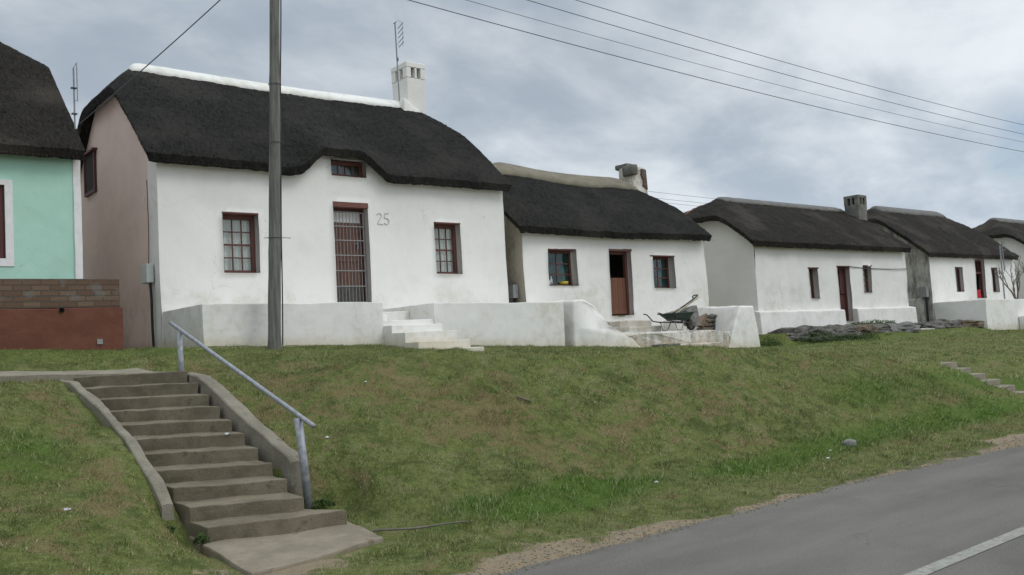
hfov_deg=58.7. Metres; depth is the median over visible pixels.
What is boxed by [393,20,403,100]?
tv aerial
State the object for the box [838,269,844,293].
upper door
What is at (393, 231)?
cottage
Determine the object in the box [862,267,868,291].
window
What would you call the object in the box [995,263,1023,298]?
bare shrub
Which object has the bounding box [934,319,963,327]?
rock
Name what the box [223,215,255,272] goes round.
window
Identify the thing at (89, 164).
gable window
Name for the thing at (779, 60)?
overhead wire
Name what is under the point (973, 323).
rock
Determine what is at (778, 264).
cottage
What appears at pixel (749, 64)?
overhead wire
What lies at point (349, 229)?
door
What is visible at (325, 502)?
weed
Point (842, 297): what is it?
lower door
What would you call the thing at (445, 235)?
window
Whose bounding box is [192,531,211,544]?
weed
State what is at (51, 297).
cottage
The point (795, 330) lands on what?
rock pile
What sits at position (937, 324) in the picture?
rock
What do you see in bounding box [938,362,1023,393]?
staircase
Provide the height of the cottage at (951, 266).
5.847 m
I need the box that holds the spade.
[664,294,697,313]
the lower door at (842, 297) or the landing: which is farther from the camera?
the lower door at (842, 297)
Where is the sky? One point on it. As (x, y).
(524, 99)
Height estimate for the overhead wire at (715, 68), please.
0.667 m
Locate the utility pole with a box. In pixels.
[265,0,286,349]
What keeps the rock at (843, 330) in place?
on the ground at (344, 483)
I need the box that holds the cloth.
[977,290,980,297]
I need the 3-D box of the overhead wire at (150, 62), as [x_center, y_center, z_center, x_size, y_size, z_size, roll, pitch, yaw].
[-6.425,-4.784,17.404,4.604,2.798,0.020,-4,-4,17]
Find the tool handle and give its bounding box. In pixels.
[677,296,698,312]
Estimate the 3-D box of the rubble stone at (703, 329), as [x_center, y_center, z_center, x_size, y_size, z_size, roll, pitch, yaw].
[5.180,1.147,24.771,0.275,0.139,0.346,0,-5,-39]
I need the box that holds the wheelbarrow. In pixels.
[643,311,695,330]
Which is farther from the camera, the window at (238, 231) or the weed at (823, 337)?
the weed at (823, 337)
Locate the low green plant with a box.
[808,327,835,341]
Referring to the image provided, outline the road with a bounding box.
[502,446,1023,574]
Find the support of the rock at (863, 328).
on the ground at (344, 483)
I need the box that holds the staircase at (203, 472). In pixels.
[58,321,346,542]
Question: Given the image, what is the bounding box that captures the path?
[0,369,157,382]
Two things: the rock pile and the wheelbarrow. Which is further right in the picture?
the rock pile
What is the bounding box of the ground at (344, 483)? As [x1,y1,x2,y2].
[0,327,1023,574]
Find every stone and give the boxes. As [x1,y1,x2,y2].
[697,327,708,330]
[700,313,708,327]
[707,314,715,318]
[841,439,856,446]
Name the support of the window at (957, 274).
in the cottage at (951, 266)
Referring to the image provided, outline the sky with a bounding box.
[0,0,1023,227]
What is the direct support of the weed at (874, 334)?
on the ground at (344, 483)
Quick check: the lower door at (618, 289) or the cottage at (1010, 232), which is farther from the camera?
the cottage at (1010, 232)
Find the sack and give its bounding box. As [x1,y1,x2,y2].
[681,305,700,326]
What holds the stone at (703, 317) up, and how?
on the rubble stone
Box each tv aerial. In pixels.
[71,63,77,128]
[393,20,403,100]
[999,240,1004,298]
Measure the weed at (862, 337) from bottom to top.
0.371 m
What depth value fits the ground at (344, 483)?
11.06 m
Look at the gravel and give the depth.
8.75 m
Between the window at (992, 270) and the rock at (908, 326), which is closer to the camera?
the rock at (908, 326)
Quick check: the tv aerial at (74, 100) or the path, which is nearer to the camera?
the path
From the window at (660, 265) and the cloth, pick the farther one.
the cloth
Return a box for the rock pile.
[766,320,961,334]
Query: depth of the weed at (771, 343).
26.56 m
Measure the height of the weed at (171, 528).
0.131 m
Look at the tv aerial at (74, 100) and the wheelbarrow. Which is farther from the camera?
the wheelbarrow
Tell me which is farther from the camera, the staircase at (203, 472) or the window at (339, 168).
the window at (339, 168)
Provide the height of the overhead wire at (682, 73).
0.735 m
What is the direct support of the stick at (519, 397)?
on the ground at (344, 483)
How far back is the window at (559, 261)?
23.42 m
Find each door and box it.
[334,222,363,301]
[610,278,627,313]
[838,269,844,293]
[839,295,846,320]
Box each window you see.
[0,185,4,257]
[83,147,96,197]
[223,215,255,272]
[331,160,361,176]
[434,225,457,273]
[548,251,571,285]
[653,257,668,287]
[809,269,814,298]
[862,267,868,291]
[955,268,960,291]
[991,268,995,291]
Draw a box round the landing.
[189,521,384,574]
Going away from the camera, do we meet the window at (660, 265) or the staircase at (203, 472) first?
the staircase at (203, 472)
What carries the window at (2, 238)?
in the cottage at (51, 297)
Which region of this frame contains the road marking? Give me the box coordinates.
[904,526,1023,574]
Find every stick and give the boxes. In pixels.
[373,521,474,531]
[516,396,530,401]
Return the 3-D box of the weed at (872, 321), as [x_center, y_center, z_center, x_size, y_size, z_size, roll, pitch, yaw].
[11.968,1.129,30.158,1.998,0.197,1.222,0,-5,-39]
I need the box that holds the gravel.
[411,433,1023,574]
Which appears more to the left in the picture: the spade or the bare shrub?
the spade
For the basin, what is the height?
0.070 m
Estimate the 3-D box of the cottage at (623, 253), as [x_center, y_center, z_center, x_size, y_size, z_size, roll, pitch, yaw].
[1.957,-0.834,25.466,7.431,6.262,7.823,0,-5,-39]
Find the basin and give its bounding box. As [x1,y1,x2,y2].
[559,281,567,284]
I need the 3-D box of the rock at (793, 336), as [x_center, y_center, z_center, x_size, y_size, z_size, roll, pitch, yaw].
[8.553,1.505,27.409,1.298,0.331,0.666,0,-5,-39]
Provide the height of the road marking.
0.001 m
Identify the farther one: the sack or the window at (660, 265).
the window at (660, 265)
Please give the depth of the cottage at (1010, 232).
43.44 m
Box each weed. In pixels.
[166,524,174,532]
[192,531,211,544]
[311,496,335,508]
[760,335,782,346]
[796,331,840,343]
[834,331,879,340]
[851,319,895,324]
[860,330,890,338]
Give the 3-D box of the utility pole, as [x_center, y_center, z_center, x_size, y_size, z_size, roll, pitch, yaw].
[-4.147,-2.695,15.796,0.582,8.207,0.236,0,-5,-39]
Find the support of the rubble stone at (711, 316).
on the rubble stone
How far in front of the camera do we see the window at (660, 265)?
25.84 m
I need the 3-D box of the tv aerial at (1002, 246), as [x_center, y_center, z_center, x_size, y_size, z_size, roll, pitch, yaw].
[19.824,-0.624,36.789,0.219,2.550,0.424,-4,-4,6]
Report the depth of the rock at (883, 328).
29.45 m
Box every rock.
[786,331,811,340]
[826,325,862,340]
[854,324,877,334]
[873,324,889,332]
[886,321,920,332]
[915,320,944,328]
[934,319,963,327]
[959,320,984,327]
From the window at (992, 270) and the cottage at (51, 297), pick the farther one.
the window at (992, 270)
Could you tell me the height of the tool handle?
0.442 m
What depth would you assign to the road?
7.36 m
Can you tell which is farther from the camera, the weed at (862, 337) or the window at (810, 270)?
the window at (810, 270)
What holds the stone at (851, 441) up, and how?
on the ground at (344, 483)
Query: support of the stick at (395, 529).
on the ground at (344, 483)
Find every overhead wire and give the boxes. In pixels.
[79,0,219,123]
[409,0,1022,151]
[467,0,1021,141]
[528,0,1021,133]
[576,0,1022,124]
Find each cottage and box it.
[0,42,123,349]
[77,61,564,351]
[492,162,760,347]
[685,194,917,333]
[867,206,1023,329]
[972,218,1023,298]

